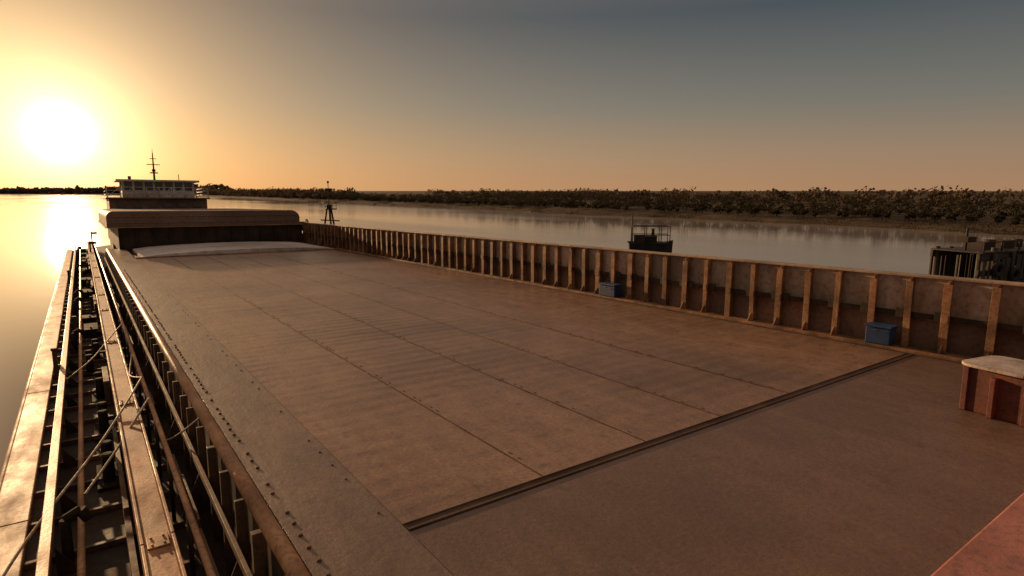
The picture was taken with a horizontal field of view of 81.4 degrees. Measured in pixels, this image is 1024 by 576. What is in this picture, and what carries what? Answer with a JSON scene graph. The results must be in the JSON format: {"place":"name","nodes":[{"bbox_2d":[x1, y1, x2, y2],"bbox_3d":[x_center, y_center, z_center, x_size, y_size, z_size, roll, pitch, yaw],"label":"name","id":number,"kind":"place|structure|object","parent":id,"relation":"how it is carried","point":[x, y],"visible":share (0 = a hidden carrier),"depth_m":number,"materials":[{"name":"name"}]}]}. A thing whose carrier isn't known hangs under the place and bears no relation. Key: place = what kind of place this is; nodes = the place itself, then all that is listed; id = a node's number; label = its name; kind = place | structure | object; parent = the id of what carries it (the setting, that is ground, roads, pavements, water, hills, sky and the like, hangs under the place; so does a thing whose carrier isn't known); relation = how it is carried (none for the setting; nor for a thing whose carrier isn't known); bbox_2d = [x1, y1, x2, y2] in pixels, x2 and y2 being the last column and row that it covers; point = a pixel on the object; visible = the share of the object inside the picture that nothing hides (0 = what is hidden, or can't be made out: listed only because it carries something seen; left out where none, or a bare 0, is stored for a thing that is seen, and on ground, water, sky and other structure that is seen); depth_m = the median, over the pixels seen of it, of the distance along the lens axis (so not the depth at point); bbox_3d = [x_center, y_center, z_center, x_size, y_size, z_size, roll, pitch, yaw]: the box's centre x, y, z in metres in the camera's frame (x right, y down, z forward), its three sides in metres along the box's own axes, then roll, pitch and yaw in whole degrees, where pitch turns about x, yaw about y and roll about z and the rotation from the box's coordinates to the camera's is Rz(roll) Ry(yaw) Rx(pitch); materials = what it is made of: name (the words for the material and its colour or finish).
{"place":"outdoors","nodes":[
{"label":"outdoors","id":0,"kind":"place"},
{"bbox_2d":[0,194,1023,470],"bbox_3d":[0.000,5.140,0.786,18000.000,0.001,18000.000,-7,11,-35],"label":"river water","id":1,"kind":"structure","parent":0,"point":[40,234],"depth_m":68.22,"materials":[{"name":"grey liquid"}]},
{"bbox_2d":[320,181,339,224],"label":"channel marker","id":2,"kind":"object","parent":1,"relation":"in","point":[329,207],"visible":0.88,"depth_m":82.22,"materials":[{"name":"metal"}]},
{"bbox_2d":[0,222,1023,575],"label":"cargo barge","id":3,"kind":"object","parent":1,"relation":"on","point":[356,400],"visible":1,"depth_m":7.86,"materials":[{"name":"metal"}]},
{"bbox_2d":[2,377,142,575],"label":"mooring rope","id":4,"kind":"object","parent":3,"relation":"attached to","point":[10,564],"visible":0.94,"depth_m":7.28,"materials":[{"name":"grey fabric"}]},
{"bbox_2d":[66,322,122,379],"bbox_3d":[-9.046,1.314,13.018,0.080,0.496,3.024,-2,10,-14],"label":"mooring rope","id":5,"kind":"object","parent":3,"relation":"attached to","point":[95,354],"visible":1,"depth_m":12.75,"materials":[{"name":"grey fabric"}]},
{"bbox_2d":[84,397,149,494],"bbox_3d":[-5.297,2.065,8.028,0.064,0.602,1.830,-1,9,-8],"label":"mooring rope","id":6,"kind":"object","parent":3,"relation":"attached to","point":[112,455],"visible":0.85,"depth_m":7.84,"materials":[{"name":"grey fabric"}]},
{"bbox_2d":[129,350,140,377],"bbox_3d":[-6.860,1.470,10.779,0.154,0.233,2.208,-6,10,-35],"label":"mooring rope","id":7,"kind":"object","parent":3,"relation":"attached to","point":[130,368],"visible":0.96,"depth_m":11.07,"materials":[{"name":"grey fabric"}]},
{"bbox_2d":[103,153,209,248],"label":"wheelhouse","id":8,"kind":"object","parent":3,"relation":"on","point":[154,193],"visible":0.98,"depth_m":50.02,"materials":[{"name":"white metal"}]},
{"bbox_2d":[124,181,191,190],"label":"bridge windows","id":9,"kind":"structure","parent":8,"relation":"in","point":[127,184],"depth_m":50.46,"materials":[{"name":"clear glass"}]},
{"bbox_2d":[117,203,200,208],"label":"deckhouse windows","id":10,"kind":"structure","parent":8,"relation":"in","point":[119,205],"depth_m":49.59,"materials":[{"name":"black glass"}]},
{"bbox_2d":[166,418,198,440],"bbox_3d":[-4.687,1.760,8.087,2.146,0.572,0.188,9,13,43],"label":"mooring rope","id":11,"kind":"object","parent":3,"relation":"attached to","point":[190,425],"visible":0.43,"depth_m":7.58,"materials":[{"name":"grey fabric"}]},
{"bbox_2d":[98,208,302,250],"bbox_3d":[-23.110,-4.516,42.877,10.750,2.260,17.250,-6,10,-35],"label":"hatch cover","id":12,"kind":"object","parent":3,"relation":"on","point":[129,229],"visible":0.86,"depth_m":36.02,"materials":[{"name":"metal"}]},
{"bbox_2d":[299,217,308,242],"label":"light post","id":13,"kind":"object","parent":3,"relation":"on","point":[306,220],"visible":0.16,"depth_m":40.51,"materials":[{"name":"metal"}]},
{"bbox_2d":[598,282,622,296],"bbox_3d":[2.714,0.044,16.529,0.340,0.345,0.640,-6,10,-35],"label":"blue storage box","id":14,"kind":"object","parent":3,"relation":"on","point":[609,289],"visible":1,"depth_m":16.37,"materials":[{"name":"paint"}]},
{"bbox_2d":[864,322,898,345],"bbox_3d":[6.770,0.839,10.941,0.340,0.345,0.460,-6,10,-35],"label":"blue storage box","id":15,"kind":"object","parent":3,"relation":"on","point":[880,333],"visible":1,"depth_m":10.84,"materials":[{"name":"paint"}]},
{"bbox_2d":[931,493,1023,575],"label":"red steel coaming","id":16,"kind":"object","parent":3,"relation":"on","point":[994,547],"depth_m":2.76,"materials":[{"name":"red metal"}]},
{"bbox_2d":[959,356,1023,426],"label":"hatch","id":17,"kind":"object","parent":3,"relation":"on","point":[992,387],"visible":1,"depth_m":7.27,"materials":[{"name":"red metal"}]},
{"bbox_2d":[627,215,672,252],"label":"work boat","id":18,"kind":"object","parent":1,"relation":"on","point":[644,242],"visible":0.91,"depth_m":48.85,"materials":[{"name":"black metal"}]},
{"bbox_2d":[928,228,1023,281],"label":"timber jetty","id":19,"kind":"object","parent":1,"relation":"in","point":[997,259],"visible":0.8,"depth_m":32.42,"materials":[{"name":"wood"}]},
{"bbox_2d":[0,191,1023,234],"bbox_3d":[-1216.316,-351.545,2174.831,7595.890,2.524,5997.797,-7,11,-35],"label":"riverbank","id":20,"kind":"structure","parent":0,"point":[878,222],"depth_m":121.71,"materials":[{"name":"brown soil"}]},
{"bbox_2d":[0,183,233,193],"bbox_3d":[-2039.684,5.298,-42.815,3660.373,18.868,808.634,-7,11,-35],"label":"distant trees","id":21,"kind":"object","parent":20,"relation":"on","point":[54,190],"visible":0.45,"depth_m":840.71,"materials":[{"name":"green plant"}]},
{"bbox_2d":[194,186,357,198],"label":"distant trees","id":22,"kind":"object","parent":20,"relation":"on","point":[293,193],"visible":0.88,"depth_m":360.17,"materials":[{"name":"green plant"}]},
{"bbox_2d":[297,199,1023,235],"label":"bank reeds","id":23,"kind":"object","parent":20,"relation":"on","point":[664,216],"visible":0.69,"depth_m":95.35,"materials":[{"name":"green plant"}]},
{"bbox_2d":[315,188,1023,226],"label":"distant trees","id":24,"kind":"object","parent":20,"relation":"on","point":[879,211],"visible":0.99,"depth_m":117.44,"materials":[{"name":"green plant"}]},
{"bbox_2d":[424,185,1023,207],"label":"distant trees","id":25,"kind":"object","parent":20,"relation":"on","point":[965,194],"visible":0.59,"depth_m":173.12,"materials":[{"name":"green plant"}]},
{"bbox_2d":[0,0,1023,190],"label":"sky","id":26,"kind":"structure","parent":0,"point":[362,95],"materials":[{"name":"blue"}]}
]}

